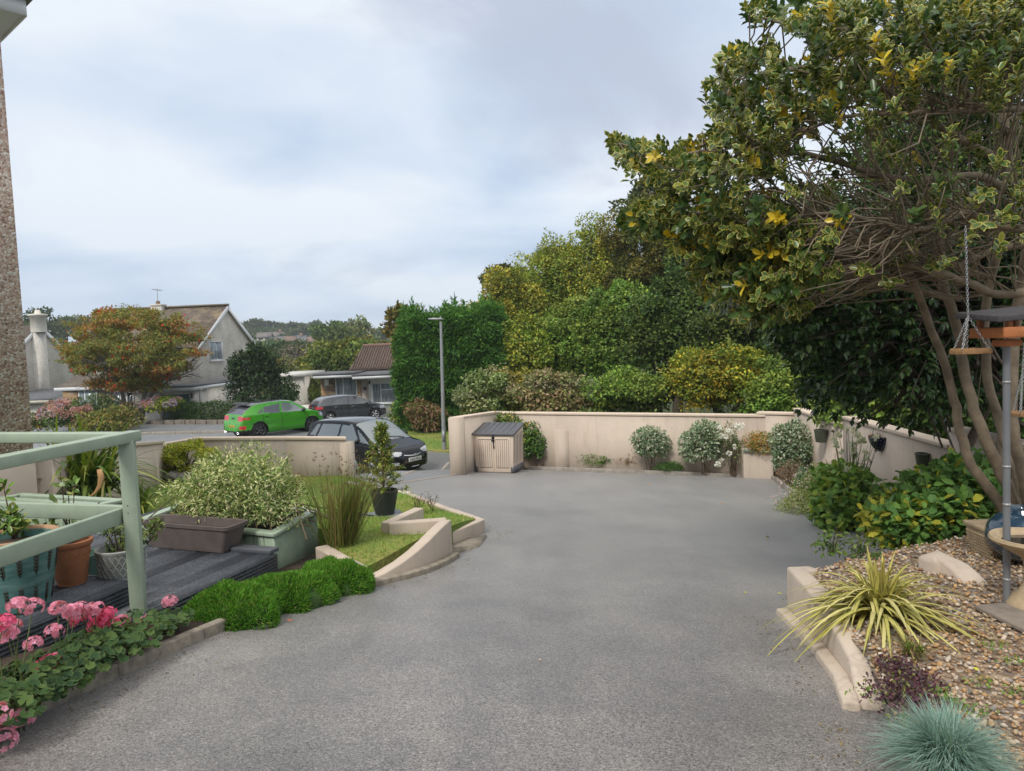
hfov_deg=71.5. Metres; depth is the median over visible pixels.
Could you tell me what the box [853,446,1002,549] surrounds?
hydrangea
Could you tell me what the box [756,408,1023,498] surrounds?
garden wall
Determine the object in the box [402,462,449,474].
crossing kerb
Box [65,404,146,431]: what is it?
golden shrub
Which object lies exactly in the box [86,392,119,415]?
green shrub
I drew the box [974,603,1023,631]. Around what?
paving slab
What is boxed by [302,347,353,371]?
tree
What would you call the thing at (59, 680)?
geranium
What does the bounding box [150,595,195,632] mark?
geranium
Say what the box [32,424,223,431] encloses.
pavement
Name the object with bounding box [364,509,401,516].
paving slab
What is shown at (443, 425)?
street lamp
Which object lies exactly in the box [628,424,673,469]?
silver shrub
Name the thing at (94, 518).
handrail
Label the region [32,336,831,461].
terrain
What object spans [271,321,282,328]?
hill tree
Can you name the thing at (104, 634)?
geranium
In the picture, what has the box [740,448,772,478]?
corner planter
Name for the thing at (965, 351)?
hanging feeder
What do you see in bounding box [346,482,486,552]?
kerb wall
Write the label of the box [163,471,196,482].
rocks
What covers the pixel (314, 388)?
garden bush
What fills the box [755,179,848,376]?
woodland tree
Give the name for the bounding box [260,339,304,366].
tree
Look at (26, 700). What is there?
geranium
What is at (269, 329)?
hill tree
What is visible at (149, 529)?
pot plant
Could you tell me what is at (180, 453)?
golden shrub
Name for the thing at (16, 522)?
pot plant
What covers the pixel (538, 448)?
shrub
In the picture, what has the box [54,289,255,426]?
grey house
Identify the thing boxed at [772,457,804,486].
shrub
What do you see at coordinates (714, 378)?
shrub
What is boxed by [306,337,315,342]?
hillside house
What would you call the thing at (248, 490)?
dappled shrub
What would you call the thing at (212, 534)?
plant trough
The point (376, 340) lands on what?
tree
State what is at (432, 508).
twiggy plant
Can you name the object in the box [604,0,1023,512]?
variegated tree
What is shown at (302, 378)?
garage block
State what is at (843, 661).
wall
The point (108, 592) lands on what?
deck
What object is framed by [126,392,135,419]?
front door
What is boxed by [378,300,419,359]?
oak tree
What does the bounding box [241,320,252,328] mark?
hill tree
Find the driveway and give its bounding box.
[0,469,910,770]
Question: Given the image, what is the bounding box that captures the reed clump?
[290,449,406,549]
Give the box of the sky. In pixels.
[1,0,1023,341]
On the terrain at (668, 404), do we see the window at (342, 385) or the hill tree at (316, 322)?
the hill tree at (316, 322)
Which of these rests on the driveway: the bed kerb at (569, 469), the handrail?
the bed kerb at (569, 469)
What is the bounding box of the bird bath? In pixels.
[988,527,1023,609]
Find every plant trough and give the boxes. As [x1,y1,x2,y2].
[88,548,97,575]
[141,514,247,552]
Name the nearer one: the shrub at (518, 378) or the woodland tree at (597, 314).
the shrub at (518, 378)
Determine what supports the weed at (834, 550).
on the bed at (798, 490)
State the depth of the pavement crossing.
15.98 m
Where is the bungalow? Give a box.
[313,343,395,416]
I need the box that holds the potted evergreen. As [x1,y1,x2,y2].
[357,420,410,493]
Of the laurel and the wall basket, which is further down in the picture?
the wall basket
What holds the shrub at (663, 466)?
on the bed kerb at (569, 469)
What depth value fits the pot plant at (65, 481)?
5.05 m
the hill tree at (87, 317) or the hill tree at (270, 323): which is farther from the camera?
the hill tree at (270, 323)
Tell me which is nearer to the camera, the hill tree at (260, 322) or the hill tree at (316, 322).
the hill tree at (316, 322)
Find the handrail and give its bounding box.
[0,430,147,621]
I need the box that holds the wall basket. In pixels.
[868,432,885,451]
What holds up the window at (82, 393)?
in the grey house at (228, 331)
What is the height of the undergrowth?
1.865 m
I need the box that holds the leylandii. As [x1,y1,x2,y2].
[388,291,515,431]
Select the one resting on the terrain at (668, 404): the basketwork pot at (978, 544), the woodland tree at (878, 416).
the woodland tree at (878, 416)
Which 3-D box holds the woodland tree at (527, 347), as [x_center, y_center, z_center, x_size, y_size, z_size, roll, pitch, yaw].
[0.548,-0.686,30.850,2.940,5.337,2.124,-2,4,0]
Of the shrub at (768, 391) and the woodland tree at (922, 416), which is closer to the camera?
the woodland tree at (922, 416)
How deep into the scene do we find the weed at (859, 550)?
5.55 m
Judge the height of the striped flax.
0.837 m
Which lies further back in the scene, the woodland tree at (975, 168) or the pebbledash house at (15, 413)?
the woodland tree at (975, 168)
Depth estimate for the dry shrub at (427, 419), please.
29.29 m
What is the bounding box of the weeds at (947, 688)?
[844,639,1023,728]
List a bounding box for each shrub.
[31,410,48,429]
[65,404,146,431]
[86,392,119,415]
[118,400,140,422]
[147,437,373,539]
[161,437,219,472]
[275,379,300,401]
[400,397,449,432]
[449,362,514,414]
[494,366,534,410]
[500,367,596,411]
[523,425,546,465]
[576,364,679,412]
[577,453,613,465]
[616,453,637,464]
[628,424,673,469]
[652,461,683,472]
[654,335,769,412]
[677,418,723,474]
[738,353,825,413]
[742,430,778,455]
[766,417,812,477]
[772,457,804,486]
[793,466,813,491]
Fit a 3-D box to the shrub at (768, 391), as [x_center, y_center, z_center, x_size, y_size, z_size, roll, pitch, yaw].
[8.311,0.643,21.319,3.091,3.342,2.396,-2,4,0]
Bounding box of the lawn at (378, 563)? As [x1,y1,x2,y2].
[141,476,474,571]
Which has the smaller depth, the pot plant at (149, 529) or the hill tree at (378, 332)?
the pot plant at (149, 529)
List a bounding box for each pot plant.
[0,478,31,538]
[31,460,79,543]
[99,515,165,552]
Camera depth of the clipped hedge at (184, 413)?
36.72 m
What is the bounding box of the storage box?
[472,422,524,472]
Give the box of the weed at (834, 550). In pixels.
[810,525,863,559]
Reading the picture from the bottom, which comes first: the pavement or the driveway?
the driveway
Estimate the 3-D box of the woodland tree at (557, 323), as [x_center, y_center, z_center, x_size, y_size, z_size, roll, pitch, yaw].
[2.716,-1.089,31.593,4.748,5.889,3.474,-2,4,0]
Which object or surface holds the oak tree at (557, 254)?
on the terrain at (668, 404)
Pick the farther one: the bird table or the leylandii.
the leylandii
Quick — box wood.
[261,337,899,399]
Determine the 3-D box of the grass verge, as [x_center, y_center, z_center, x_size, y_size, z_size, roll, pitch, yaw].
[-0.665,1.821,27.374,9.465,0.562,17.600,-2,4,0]
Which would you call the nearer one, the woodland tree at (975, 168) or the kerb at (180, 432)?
the woodland tree at (975, 168)
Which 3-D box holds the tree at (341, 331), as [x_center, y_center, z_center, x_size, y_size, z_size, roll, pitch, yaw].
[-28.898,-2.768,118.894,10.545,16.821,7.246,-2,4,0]
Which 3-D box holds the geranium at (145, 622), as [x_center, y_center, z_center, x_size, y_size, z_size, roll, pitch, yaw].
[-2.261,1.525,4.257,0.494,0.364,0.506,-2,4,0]
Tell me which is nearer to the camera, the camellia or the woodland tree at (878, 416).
the camellia
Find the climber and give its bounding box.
[494,411,541,454]
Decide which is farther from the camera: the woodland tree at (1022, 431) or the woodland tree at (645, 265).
the woodland tree at (645, 265)
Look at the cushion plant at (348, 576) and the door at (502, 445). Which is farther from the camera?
the door at (502, 445)
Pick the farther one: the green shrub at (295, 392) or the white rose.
the green shrub at (295, 392)
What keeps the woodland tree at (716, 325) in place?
on the terrain at (668, 404)
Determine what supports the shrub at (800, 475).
on the bed at (798, 490)
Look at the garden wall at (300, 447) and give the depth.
14.67 m
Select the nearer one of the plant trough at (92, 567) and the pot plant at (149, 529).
the pot plant at (149, 529)
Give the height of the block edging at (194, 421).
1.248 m
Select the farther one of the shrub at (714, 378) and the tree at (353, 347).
the tree at (353, 347)
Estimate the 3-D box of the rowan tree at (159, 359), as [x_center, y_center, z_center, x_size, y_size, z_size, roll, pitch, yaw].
[-20.194,-1.015,37.409,9.170,6.751,6.336,-2,4,0]
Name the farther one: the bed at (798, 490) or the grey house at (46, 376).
the grey house at (46, 376)
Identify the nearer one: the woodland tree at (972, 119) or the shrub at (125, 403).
the woodland tree at (972, 119)
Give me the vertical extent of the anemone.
1.374 m
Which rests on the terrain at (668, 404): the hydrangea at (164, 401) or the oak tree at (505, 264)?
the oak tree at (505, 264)
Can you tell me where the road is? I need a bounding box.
[33,417,449,474]
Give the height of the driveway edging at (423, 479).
0.484 m
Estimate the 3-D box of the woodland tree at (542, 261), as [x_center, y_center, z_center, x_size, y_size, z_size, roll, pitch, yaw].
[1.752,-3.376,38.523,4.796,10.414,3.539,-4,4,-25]
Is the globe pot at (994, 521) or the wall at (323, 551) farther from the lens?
the wall at (323, 551)
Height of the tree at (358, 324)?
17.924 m
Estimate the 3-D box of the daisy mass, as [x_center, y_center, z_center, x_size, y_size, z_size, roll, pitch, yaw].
[4.780,1.552,11.059,1.384,0.722,2.666,0,4,29]
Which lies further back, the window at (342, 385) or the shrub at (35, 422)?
the window at (342, 385)
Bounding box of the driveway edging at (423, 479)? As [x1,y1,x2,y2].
[379,474,455,485]
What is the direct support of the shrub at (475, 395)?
on the terrain at (668, 404)
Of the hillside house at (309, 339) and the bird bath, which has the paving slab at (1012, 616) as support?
the bird bath
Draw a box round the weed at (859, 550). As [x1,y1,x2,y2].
[838,531,883,558]
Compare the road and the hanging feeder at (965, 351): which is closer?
the hanging feeder at (965, 351)
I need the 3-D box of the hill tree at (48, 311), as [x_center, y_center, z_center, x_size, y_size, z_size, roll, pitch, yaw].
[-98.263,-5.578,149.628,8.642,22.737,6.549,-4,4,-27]
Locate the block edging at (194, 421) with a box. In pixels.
[144,419,223,423]
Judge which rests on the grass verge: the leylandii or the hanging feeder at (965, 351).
the leylandii
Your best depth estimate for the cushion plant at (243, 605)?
4.91 m
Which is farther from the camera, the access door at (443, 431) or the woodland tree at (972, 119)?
the access door at (443, 431)
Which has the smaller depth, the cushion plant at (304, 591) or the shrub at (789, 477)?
the cushion plant at (304, 591)
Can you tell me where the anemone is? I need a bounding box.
[805,425,889,533]
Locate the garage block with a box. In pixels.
[280,370,324,404]
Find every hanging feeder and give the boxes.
[949,225,992,354]
[1011,343,1023,416]
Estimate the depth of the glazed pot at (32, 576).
4.45 m
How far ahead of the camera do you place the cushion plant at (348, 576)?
5.77 m
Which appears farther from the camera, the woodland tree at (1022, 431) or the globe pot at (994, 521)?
the woodland tree at (1022, 431)
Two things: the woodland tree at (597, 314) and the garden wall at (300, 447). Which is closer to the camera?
the garden wall at (300, 447)
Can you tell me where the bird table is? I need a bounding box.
[956,306,1023,602]
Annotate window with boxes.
[78,390,97,407]
[209,341,225,361]
[335,378,356,394]
[372,382,395,403]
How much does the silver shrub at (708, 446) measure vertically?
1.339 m
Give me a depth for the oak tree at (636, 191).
38.74 m
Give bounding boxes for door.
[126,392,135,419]
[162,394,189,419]
[442,430,444,441]
[476,437,493,471]
[493,437,510,471]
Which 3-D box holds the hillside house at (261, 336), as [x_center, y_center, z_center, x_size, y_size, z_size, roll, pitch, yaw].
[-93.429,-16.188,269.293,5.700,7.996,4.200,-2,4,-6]
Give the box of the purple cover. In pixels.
[858,651,958,724]
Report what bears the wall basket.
attached to the garden wall at (902, 447)
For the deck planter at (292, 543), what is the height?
0.582 m
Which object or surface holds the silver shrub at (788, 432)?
on the bed at (798, 490)
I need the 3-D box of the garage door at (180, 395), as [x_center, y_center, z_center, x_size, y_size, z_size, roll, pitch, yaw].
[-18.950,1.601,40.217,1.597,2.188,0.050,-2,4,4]
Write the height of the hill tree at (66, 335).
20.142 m
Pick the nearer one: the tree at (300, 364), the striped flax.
the striped flax
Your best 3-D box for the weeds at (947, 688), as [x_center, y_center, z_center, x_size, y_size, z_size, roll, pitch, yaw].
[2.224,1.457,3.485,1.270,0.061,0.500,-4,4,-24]
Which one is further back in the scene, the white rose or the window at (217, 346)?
the window at (217, 346)
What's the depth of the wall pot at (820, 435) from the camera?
13.70 m
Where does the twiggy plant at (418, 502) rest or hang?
on the lawn at (378, 563)
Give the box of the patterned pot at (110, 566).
[94,542,146,579]
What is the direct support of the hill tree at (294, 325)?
on the terrain at (668, 404)
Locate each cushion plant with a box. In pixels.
[183,577,287,631]
[240,569,342,613]
[298,554,376,597]
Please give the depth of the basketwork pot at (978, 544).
5.45 m
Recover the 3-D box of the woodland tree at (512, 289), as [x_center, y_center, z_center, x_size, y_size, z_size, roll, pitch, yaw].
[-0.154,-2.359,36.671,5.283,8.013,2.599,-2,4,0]
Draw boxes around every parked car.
[224,399,323,435]
[307,416,427,471]
[308,394,385,418]
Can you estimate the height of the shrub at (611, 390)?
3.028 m
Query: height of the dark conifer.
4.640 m
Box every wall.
[35,436,355,497]
[315,545,366,566]
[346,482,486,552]
[373,507,459,586]
[448,411,765,474]
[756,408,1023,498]
[776,566,885,711]
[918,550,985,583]
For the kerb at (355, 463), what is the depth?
18.63 m
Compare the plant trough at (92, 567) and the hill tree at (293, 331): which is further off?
the hill tree at (293, 331)
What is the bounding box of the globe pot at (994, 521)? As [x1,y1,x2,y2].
[984,504,1023,562]
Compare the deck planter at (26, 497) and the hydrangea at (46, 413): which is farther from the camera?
the hydrangea at (46, 413)
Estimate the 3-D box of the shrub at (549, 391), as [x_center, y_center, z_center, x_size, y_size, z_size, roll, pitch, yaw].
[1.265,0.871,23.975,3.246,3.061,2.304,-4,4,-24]
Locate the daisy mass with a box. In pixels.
[767,459,860,516]
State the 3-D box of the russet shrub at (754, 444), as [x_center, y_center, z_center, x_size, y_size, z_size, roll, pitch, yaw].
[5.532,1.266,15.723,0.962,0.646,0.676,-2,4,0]
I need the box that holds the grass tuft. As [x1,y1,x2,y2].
[881,628,942,661]
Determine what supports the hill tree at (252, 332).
on the terrain at (668, 404)
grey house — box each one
[24,310,77,429]
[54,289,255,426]
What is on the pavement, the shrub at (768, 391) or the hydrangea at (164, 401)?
the hydrangea at (164, 401)
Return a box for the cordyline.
[35,412,183,513]
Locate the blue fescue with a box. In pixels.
[842,683,1023,770]
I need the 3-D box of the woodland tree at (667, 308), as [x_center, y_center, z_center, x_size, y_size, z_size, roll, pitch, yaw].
[6.070,-1.304,26.881,4.349,6.677,3.095,1,5,40]
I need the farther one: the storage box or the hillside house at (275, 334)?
the hillside house at (275, 334)
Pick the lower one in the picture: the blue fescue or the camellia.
the blue fescue
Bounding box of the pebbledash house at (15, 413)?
[0,0,37,496]
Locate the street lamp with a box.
[428,317,446,449]
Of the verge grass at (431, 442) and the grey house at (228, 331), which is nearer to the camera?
the verge grass at (431, 442)
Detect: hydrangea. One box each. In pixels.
[35,396,98,431]
[139,394,186,419]
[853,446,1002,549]
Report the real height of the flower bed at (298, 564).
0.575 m
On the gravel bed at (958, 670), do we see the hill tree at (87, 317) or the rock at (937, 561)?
the rock at (937, 561)
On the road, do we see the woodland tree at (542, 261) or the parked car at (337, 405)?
the parked car at (337, 405)
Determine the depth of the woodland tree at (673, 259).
30.16 m
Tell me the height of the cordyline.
1.625 m
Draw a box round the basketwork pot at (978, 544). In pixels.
[963,519,1002,560]
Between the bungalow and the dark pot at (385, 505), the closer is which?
the dark pot at (385, 505)
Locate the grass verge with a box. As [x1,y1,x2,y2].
[403,421,448,452]
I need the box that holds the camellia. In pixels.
[755,175,1023,453]
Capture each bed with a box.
[0,553,315,705]
[776,476,900,547]
[812,537,1023,770]
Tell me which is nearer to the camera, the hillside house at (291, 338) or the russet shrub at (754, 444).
the russet shrub at (754, 444)
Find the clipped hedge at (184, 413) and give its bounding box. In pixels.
[166,399,239,419]
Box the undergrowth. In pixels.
[493,402,788,413]
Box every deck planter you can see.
[0,493,121,533]
[142,504,318,568]
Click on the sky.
(284, 161)
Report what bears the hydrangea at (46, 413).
on the pavement
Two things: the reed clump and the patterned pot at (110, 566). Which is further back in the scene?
the reed clump
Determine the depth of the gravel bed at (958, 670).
3.94 m
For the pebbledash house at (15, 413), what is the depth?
7.86 m
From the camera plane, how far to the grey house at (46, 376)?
49.39 m
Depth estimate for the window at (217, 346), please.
44.47 m
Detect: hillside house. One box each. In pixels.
[256,332,273,340]
[273,329,284,336]
[284,336,296,341]
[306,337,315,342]
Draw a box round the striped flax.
[757,544,999,663]
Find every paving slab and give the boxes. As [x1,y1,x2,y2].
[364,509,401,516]
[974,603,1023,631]
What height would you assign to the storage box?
1.131 m
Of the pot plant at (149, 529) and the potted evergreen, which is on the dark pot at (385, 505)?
the potted evergreen
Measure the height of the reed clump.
1.035 m
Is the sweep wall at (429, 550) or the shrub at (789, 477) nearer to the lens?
the sweep wall at (429, 550)
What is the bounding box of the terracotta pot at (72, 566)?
[55,535,93,586]
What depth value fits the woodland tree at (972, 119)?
18.60 m
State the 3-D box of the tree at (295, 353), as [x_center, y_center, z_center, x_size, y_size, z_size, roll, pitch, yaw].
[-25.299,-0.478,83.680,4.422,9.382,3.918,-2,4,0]
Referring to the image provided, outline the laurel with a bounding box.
[386,402,409,424]
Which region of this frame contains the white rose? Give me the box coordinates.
[714,417,745,476]
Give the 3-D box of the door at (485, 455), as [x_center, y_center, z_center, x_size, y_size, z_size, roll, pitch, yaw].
[-0.638,1.626,16.801,0.427,0.830,0.021,-1,4,19]
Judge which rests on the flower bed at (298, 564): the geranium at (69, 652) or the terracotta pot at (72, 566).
the geranium at (69, 652)
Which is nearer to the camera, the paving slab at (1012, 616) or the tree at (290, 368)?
the paving slab at (1012, 616)
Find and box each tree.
[23,306,65,335]
[47,315,77,344]
[49,303,214,424]
[60,314,93,331]
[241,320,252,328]
[246,328,263,337]
[249,318,267,327]
[252,326,275,331]
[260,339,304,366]
[261,350,298,397]
[266,320,277,327]
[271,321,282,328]
[273,326,300,335]
[278,343,308,368]
[279,333,291,335]
[282,321,296,327]
[288,321,307,335]
[292,338,316,351]
[293,351,314,370]
[297,335,377,367]
[298,323,310,336]
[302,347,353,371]
[305,320,366,350]
[307,319,322,331]
[346,314,375,338]
[356,334,389,343]
[370,328,386,339]
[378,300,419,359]
[458,262,549,333]
[477,262,529,286]
[496,308,557,377]
[506,228,580,315]
[528,294,611,407]
[534,243,575,385]
[545,210,634,409]
[568,277,650,411]
[595,189,671,373]
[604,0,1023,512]
[608,179,657,402]
[610,263,718,412]
[661,190,746,412]
[683,306,783,413]
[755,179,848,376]
[798,122,928,357]
[808,383,904,428]
[823,1,1023,196]
[892,396,996,439]
[898,120,1023,238]
[992,417,1023,438]
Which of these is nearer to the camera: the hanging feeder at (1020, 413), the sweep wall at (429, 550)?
the hanging feeder at (1020, 413)
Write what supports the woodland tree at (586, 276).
on the terrain at (668, 404)
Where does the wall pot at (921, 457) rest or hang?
attached to the garden wall at (902, 447)
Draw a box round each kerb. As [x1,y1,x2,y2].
[0,618,226,731]
[141,430,229,434]
[274,435,359,475]
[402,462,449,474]
[528,466,740,477]
[771,476,898,550]
[883,706,928,770]
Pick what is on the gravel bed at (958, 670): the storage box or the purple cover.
the purple cover
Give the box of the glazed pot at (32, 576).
[0,524,59,615]
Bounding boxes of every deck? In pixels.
[0,575,128,657]
[91,506,278,621]
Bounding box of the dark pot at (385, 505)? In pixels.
[370,487,397,515]
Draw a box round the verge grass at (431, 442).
[407,425,448,450]
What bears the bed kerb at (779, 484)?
on the driveway
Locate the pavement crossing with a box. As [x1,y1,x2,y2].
[356,463,449,484]
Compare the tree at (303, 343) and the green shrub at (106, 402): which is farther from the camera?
the tree at (303, 343)
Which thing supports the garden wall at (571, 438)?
on the terrain at (668, 404)
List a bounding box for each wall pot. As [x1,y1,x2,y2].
[814,429,827,442]
[914,452,929,466]
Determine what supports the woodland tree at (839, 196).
on the terrain at (668, 404)
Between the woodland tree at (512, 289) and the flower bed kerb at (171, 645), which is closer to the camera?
the flower bed kerb at (171, 645)
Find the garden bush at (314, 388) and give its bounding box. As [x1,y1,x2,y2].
[307,378,320,403]
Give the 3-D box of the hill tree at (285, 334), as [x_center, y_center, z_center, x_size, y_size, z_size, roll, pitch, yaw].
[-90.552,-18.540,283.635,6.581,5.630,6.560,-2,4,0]
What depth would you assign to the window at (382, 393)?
43.57 m
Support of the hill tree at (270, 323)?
on the terrain at (668, 404)
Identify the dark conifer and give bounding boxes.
[220,337,300,402]
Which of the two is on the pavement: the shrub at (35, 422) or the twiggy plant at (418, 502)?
the shrub at (35, 422)
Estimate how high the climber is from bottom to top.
1.574 m
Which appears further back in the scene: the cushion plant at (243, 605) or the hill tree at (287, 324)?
the hill tree at (287, 324)
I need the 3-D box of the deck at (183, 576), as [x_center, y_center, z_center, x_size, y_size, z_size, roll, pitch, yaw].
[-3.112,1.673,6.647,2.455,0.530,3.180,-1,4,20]
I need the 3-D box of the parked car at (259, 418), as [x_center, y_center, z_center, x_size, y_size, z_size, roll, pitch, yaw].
[-10.451,1.361,31.536,2.173,1.610,4.226,1,5,42]
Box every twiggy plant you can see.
[404,491,431,507]
[422,491,439,510]
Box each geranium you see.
[0,596,83,733]
[0,613,54,752]
[6,600,114,698]
[59,601,148,670]
[101,608,177,653]
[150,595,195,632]
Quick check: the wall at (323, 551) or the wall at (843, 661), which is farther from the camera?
the wall at (323, 551)
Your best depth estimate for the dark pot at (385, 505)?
8.84 m

